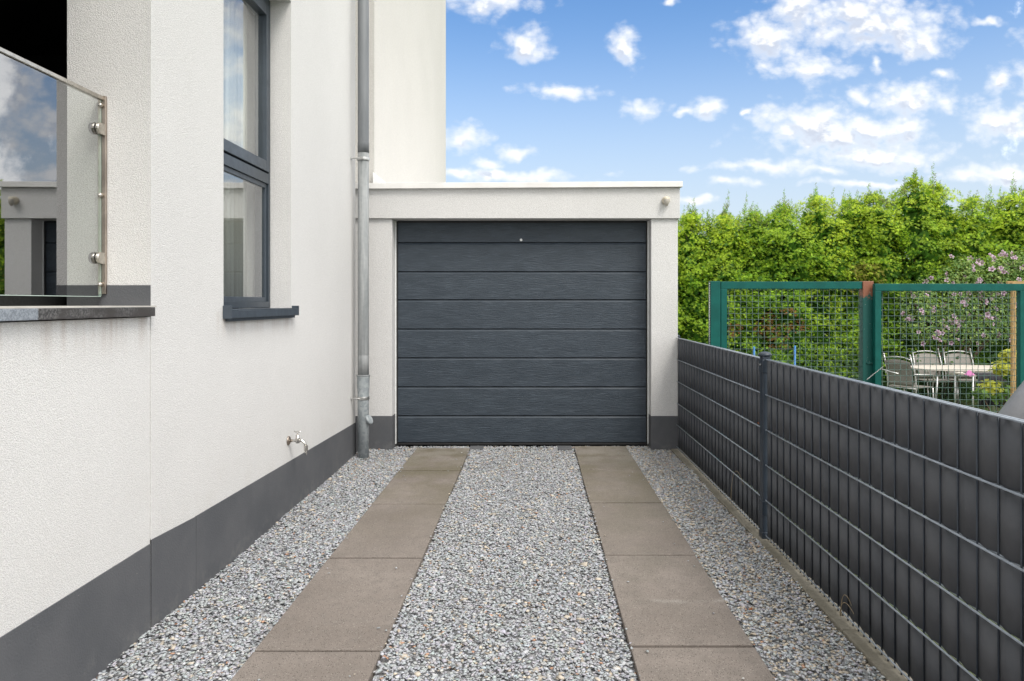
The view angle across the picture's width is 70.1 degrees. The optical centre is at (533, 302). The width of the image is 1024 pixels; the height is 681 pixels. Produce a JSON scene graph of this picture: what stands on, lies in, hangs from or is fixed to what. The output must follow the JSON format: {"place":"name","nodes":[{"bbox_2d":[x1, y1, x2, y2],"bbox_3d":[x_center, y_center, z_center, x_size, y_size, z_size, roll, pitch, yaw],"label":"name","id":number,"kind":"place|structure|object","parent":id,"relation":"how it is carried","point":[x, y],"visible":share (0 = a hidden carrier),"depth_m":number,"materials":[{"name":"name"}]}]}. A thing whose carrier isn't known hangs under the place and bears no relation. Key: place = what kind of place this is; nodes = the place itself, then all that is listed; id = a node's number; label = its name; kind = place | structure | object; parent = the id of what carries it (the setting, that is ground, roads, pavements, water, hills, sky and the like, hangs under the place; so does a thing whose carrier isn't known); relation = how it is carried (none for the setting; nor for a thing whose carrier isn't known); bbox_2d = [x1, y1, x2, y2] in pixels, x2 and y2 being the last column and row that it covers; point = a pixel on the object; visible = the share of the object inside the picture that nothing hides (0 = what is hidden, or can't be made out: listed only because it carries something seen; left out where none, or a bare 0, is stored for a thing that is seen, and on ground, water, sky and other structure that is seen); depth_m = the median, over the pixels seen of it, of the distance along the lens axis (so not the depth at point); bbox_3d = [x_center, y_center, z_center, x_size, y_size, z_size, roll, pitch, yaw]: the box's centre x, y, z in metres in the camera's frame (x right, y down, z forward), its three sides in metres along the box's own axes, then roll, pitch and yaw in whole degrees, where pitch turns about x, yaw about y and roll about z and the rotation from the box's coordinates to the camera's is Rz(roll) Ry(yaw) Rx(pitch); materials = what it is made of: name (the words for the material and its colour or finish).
{"place":"outdoors","nodes":[
{"label":"outdoors","id":0,"kind":"place"},
{"bbox_2d":[91,446,889,680],"bbox_3d":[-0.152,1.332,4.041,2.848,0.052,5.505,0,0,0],"label":"gravel","id":1,"kind":"structure","parent":0,"point":[562,514],"depth_m":3.44,"materials":[{"name":"grey gravel"}]},
{"bbox_2d":[230,652,380,680],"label":"paving slab","id":2,"kind":"structure","parent":1,"relation":"on","point":[305,666],"depth_m":2.64,"materials":[{"name":"concrete"}]},
{"bbox_2d":[255,559,421,657],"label":"paving slab","id":3,"kind":"structure","parent":1,"relation":"on","point":[347,605],"depth_m":3.15,"materials":[{"name":"concrete"}]},
{"bbox_2d":[329,504,444,562],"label":"paving slab","id":4,"kind":"structure","parent":1,"relation":"on","point":[391,531],"depth_m":4.17,"materials":[{"name":"concrete"}]},
{"bbox_2d":[372,471,459,506],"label":"paving slab","id":5,"kind":"structure","parent":1,"relation":"on","point":[425,487],"depth_m":5.18,"materials":[{"name":"concrete"}]},
{"bbox_2d":[399,448,469,472],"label":"paving slab","id":6,"kind":"structure","parent":1,"relation":"on","point":[431,459],"depth_m":6.12,"materials":[{"name":"concrete"}]},
{"bbox_2d":[470,446,483,452],"bbox_3d":[-0.519,1.341,6.670,0.127,0.037,0.180,0,0,0],"label":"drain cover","id":7,"kind":"object","parent":1,"relation":"on","point":[480,448],"visible":0.61,"depth_m":6.67,"materials":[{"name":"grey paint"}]},
{"bbox_2d":[558,446,571,450],"bbox_3d":[0.289,1.341,6.680,0.127,0.037,0.160,0,0,0],"label":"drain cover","id":8,"kind":"object","parent":1,"relation":"on","point":[563,448],"visible":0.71,"depth_m":6.62,"materials":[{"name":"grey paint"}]},
{"bbox_2d":[574,446,640,469],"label":"paving slab","id":9,"kind":"structure","parent":1,"relation":"on","point":[604,457],"depth_m":6.18,"materials":[{"name":"concrete"}]},
{"bbox_2d":[580,470,661,503],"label":"paving slab","id":10,"kind":"structure","parent":1,"relation":"on","point":[612,486],"depth_m":5.20,"materials":[{"name":"concrete"}]},
{"bbox_2d":[590,503,695,558],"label":"paving slab","id":11,"kind":"structure","parent":1,"relation":"on","point":[639,529],"depth_m":4.20,"materials":[{"name":"concrete"}]},
{"bbox_2d":[605,556,752,651],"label":"paving slab","id":12,"kind":"structure","parent":1,"relation":"on","point":[669,601],"depth_m":3.17,"materials":[{"name":"concrete"}]},
{"bbox_2d":[631,648,775,680],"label":"paving slab","id":13,"kind":"structure","parent":1,"relation":"on","point":[697,664],"depth_m":2.66,"materials":[{"name":"concrete"}]},
{"bbox_2d":[411,333,1023,680],"bbox_3d":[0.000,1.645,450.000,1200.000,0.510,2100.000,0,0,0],"label":"ground","id":14,"kind":"structure","parent":0,"point":[883,545],"depth_m":4.20,"materials":[{"name":"soil"}]},
{"bbox_2d":[0,0,445,680],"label":"house","id":15,"kind":"structure","parent":14,"relation":"on","point":[176,384],"depth_m":3.45,"materials":[{"name":"paint"}]},
{"bbox_2d":[0,47,106,296],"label":"glass balustrade","id":16,"kind":"object","parent":15,"relation":"attached to","point":[99,128],"visible":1,"depth_m":2.94,"materials":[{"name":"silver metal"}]},
{"bbox_2d":[223,0,298,321],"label":"window","id":17,"kind":"structure","parent":15,"relation":"in","point":[239,163],"depth_m":4.61,"materials":[{"name":"metal"}]},
{"bbox_2d":[287,431,307,454],"bbox_3d":[-1.494,0.887,4.630,0.123,0.152,0.060,0,0,0],"label":"garden tap","id":18,"kind":"object","parent":15,"relation":"attached to","point":[296,440],"visible":1,"depth_m":4.62,"materials":[{"name":"silver metal"}]},
{"bbox_2d":[351,0,372,459],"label":"downpipe","id":19,"kind":"object","parent":15,"relation":"attached to","point":[365,419],"visible":0.98,"depth_m":6.23,"materials":[{"name":"metal"}]},
{"bbox_2d":[355,173,682,451],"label":"garage","id":20,"kind":"structure","parent":14,"relation":"on","point":[526,314],"depth_m":6.80,"materials":[{"name":"paint"}]},
{"bbox_2d":[398,223,645,444],"bbox_3d":[-0.106,0.274,6.817,2.312,2.105,0.047,0,0,0],"label":"door","id":21,"kind":"structure","parent":20,"relation":"in","point":[509,333],"depth_m":6.80,"materials":[{"name":"grey metal"}]},
{"bbox_2d":[662,196,669,205],"bbox_3d":[1.197,-0.915,6.564,0.072,0.094,0.075,0,0,0],"label":"motion sensor","id":22,"kind":"object","parent":20,"relation":"attached to","point":[665,200],"visible":1,"depth_m":6.54,"materials":[{"name":"plastic"}]},
{"bbox_2d":[678,229,693,339],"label":"thuja tree","id":23,"kind":"object","parent":14,"relation":"on","point":[679,309],"visible":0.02,"depth_m":14.60,"materials":[{"name":"green plant"}]},
{"bbox_2d":[678,199,733,350],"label":"thuja tree","id":24,"kind":"object","parent":14,"relation":"on","point":[693,304],"visible":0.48,"depth_m":14.69,"materials":[{"name":"green plant"}]},
{"bbox_2d":[709,281,719,458],"bbox_3d":[1.540,0.622,6.230,0.100,1.615,0.080,0,0,0],"label":"gate post","id":25,"kind":"object","parent":14,"relation":"on","point":[714,313],"visible":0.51,"depth_m":6.19,"materials":[{"name":"green metal"}]},
{"bbox_2d":[686,190,770,353],"bbox_3d":[3.938,-0.123,15.019,1.826,4.438,2.186,0,0,0],"label":"thuja tree","id":26,"kind":"object","parent":14,"relation":"on","point":[725,223],"visible":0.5,"depth_m":14.61,"materials":[{"name":"green plant"}]},
{"bbox_2d":[719,191,796,361],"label":"thuja tree","id":27,"kind":"object","parent":14,"relation":"on","point":[754,219],"visible":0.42,"depth_m":14.63,"materials":[{"name":"green plant"}]},
{"bbox_2d":[758,351,771,538],"bbox_3d":[1.313,0.853,4.130,0.074,1.155,0.074,0,0,0],"label":"fence post","id":28,"kind":"object","parent":14,"relation":"on","point":[764,355],"visible":0.68,"depth_m":4.10,"materials":[{"name":"grey metal"}]},
{"bbox_2d":[746,189,829,370],"bbox_3d":[5.108,-0.161,14.980,2.005,4.473,2.212,0,0,0],"label":"thuja tree","id":29,"kind":"object","parent":14,"relation":"on","point":[792,250],"visible":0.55,"depth_m":14.49,"materials":[{"name":"green plant"}]},
{"bbox_2d":[671,449,912,680],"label":"kerb","id":30,"kind":"structure","parent":14,"relation":"on","point":[876,659],"depth_m":3.30,"materials":[{"name":"concrete"}]},
{"bbox_2d":[676,337,759,528],"bbox_3d":[1.313,0.822,5.410,0.023,1.015,2.490,0,0,0],"label":"privacy fence","id":31,"kind":"object","parent":30,"relation":"on","point":[724,399],"visible":0.98,"depth_m":5.02,"materials":[{"name":"plastic"}]},
{"bbox_2d":[840,595,853,615],"bbox_3d":[1.283,1.255,2.986,0.013,0.111,0.132,0,0,0],"label":"grass stalk","id":32,"kind":"object","parent":30,"relation":"on","point":[841,606],"depth_m":3.03,"materials":[{"name":"plant"}]},
{"bbox_2d":[765,359,1023,680],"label":"privacy fence","id":33,"kind":"object","parent":30,"relation":"on","point":[958,469],"visible":1,"depth_m":2.57,"materials":[{"name":"plastic"}]},
{"bbox_2d":[785,182,866,376],"bbox_3d":[5.833,-0.201,15.094,2.040,4.595,2.297,0,0,0],"label":"thuja tree","id":34,"kind":"object","parent":14,"relation":"on","point":[823,229],"visible":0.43,"depth_m":14.62,"materials":[{"name":"green plant"}]},
{"bbox_2d":[683,311,1016,401],"bbox_3d":[6.502,0.983,14.253,9.060,1.908,0.754,0,0,0],"label":"ground cover","id":35,"kind":"object","parent":14,"relation":"on","point":[963,384],"visible":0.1,"depth_m":14.13,"materials":[{"name":"green plant"}]},
{"bbox_2d":[819,188,895,377],"bbox_3d":[6.565,-0.155,14.991,1.726,4.471,2.081,0,0,0],"label":"thuja tree","id":36,"kind":"object","parent":14,"relation":"on","point":[849,207],"visible":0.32,"depth_m":14.70,"materials":[{"name":"green plant"}]},
{"bbox_2d":[859,281,873,383],"bbox_3d":[2.844,0.623,6.219,0.090,1.614,0.082,0,0,0],"label":"gate post","id":37,"kind":"object","parent":14,"relation":"on","point":[866,332],"visible":0.62,"depth_m":6.19,"materials":[{"name":"green metal"}]},
{"bbox_2d":[720,282,861,453],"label":"gate","id":38,"kind":"structure","parent":37,"relation":"attached to","point":[724,286],"depth_m":6.22,"materials":[{"name":"green metal"}]},
{"bbox_2d":[866,367,898,379],"bbox_3d":[2.900,0.585,6.057,0.246,0.117,0.047,0,0,19],"label":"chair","id":39,"kind":"object","parent":37,"relation":"hanging from","point":[884,370],"visible":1,"depth_m":6.05,"materials":[{"name":"grey metal"}]},
{"bbox_2d":[873,284,1023,411],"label":"gate","id":40,"kind":"structure","parent":37,"relation":"attached to","point":[879,288],"depth_m":6.15,"materials":[{"name":"green metal"}]},
{"bbox_2d":[845,183,914,389],"bbox_3d":[7.017,-0.165,15.016,1.717,4.635,1.954,0,0,0],"label":"thuja tree","id":41,"kind":"object","parent":14,"relation":"on","point":[885,254],"visible":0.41,"depth_m":14.62,"materials":[{"name":"green plant"}]},
{"bbox_2d":[883,353,934,397],"bbox_3d":[6.546,1.389,12.734,0.650,1.024,0.604,0,0,-28],"label":"garden chair","id":42,"kind":"object","parent":14,"relation":"on","point":[903,378],"visible":0.68,"depth_m":12.60,"materials":[{"name":"metal"}]},
{"bbox_2d":[881,164,965,395],"bbox_3d":[7.768,-0.353,14.936,1.812,4.986,1.892,0,0,0],"label":"thuja tree","id":43,"kind":"object","parent":14,"relation":"on","point":[914,202],"visible":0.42,"depth_m":14.62,"materials":[{"name":"green plant"}]},
{"bbox_2d":[912,348,958,403],"bbox_3d":[7.558,1.389,13.754,0.604,1.024,0.650,0,0,0],"label":"garden chair","id":44,"kind":"object","parent":14,"relation":"on","point":[927,359],"visible":0.34,"depth_m":13.97,"materials":[{"name":"metal"}]},
{"bbox_2d":[908,179,977,392],"bbox_3d":[8.355,-0.254,15.095,1.658,4.610,1.798,0,0,0],"label":"thuja tree","id":45,"kind":"object","parent":14,"relation":"on","point":[951,231],"visible":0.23,"depth_m":14.73,"materials":[{"name":"green plant"}]},
{"bbox_2d":[911,365,992,398],"bbox_3d":[7.750,1.526,13.000,2.000,0.752,1.000,0,0,0],"label":"garden table","id":46,"kind":"object","parent":14,"relation":"on","point":[952,367],"visible":0.39,"depth_m":12.98,"materials":[{"name":"metal"}]},
{"bbox_2d":[895,247,1023,397],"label":"flowering shrub","id":47,"kind":"object","parent":14,"relation":"on","point":[1016,270],"visible":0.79,"depth_m":14.19,"materials":[{"name":"green plant"}]},
{"bbox_2d":[943,348,988,401],"bbox_3d":[8.142,1.389,13.754,0.604,1.024,0.650,0,0,4],"label":"garden chair","id":48,"kind":"object","parent":14,"relation":"on","point":[964,360],"visible":0.45,"depth_m":14.00,"materials":[{"name":"metal"}]},
{"bbox_2d":[954,372,994,412],"bbox_3d":[7.099,1.491,11.499,0.649,0.757,0.503,0,0,0],"label":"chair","id":49,"kind":"object","parent":14,"relation":"on","point":[993,407],"visible":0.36,"depth_m":11.66,"materials":[{"name":"metal"}]},
{"bbox_2d":[937,381,1023,566],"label":"tarpaulin cover","id":50,"kind":"object","parent":14,"relation":"on","point":[1013,406],"visible":0.09,"depth_m":3.81,"materials":[{"name":"grey fabric"}]},
{"bbox_2d":[952,185,1015,394],"bbox_3d":[9.072,-0.173,15.049,1.677,4.544,1.873,0,0,0],"label":"thuja tree","id":51,"kind":"object","parent":14,"relation":"on","point":[979,222],"visible":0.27,"depth_m":14.75,"materials":[{"name":"green plant"}]},
{"bbox_2d":[971,349,1016,412],"bbox_3d":[5.507,1.087,8.608,0.629,1.095,0.296,0,0,0],"label":"leafy bush","id":52,"kind":"object","parent":14,"relation":"on","point":[998,372],"visible":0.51,"depth_m":8.56,"materials":[{"name":"green plant"}]},
{"bbox_2d":[977,172,1023,371],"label":"thuja tree","id":53,"kind":"object","parent":14,"relation":"on","point":[1004,204],"visible":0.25,"depth_m":14.82,"materials":[{"name":"green plant"}]},
{"bbox_2d":[1002,186,1023,362],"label":"thuja tree","id":54,"kind":"object","parent":14,"relation":"on","point":[1021,192],"visible":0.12,"depth_m":14.81,"materials":[{"name":"green plant"}]},
{"bbox_2d":[1006,281,1023,396],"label":"wooden post","id":55,"kind":"object","parent":14,"relation":"on","point":[1012,324],"visible":0.59,"depth_m":8.00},
{"bbox_2d":[446,0,1023,259],"label":"sky","id":56,"kind":"structure","parent":0,"point":[763,99],"materials":[{"name":"blue"}]},
{"bbox_2d":[794,346,795,364],"bbox_3d":[2.472,0.917,6.900,0.025,1.026,0.017,0,0,0],"label":"garden stake","id":57,"kind":"object","parent":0,"point":[794,355],"visible":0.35,"depth_m":6.89,"materials":[{"name":"blue plastic"}]},
{"bbox_2d":[683,396,1002,440],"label":"grass","id":58,"kind":"structure","parent":0,"point":[968,402],"depth_m":13.35,"materials":[{"name":"green plant"}]}
]}

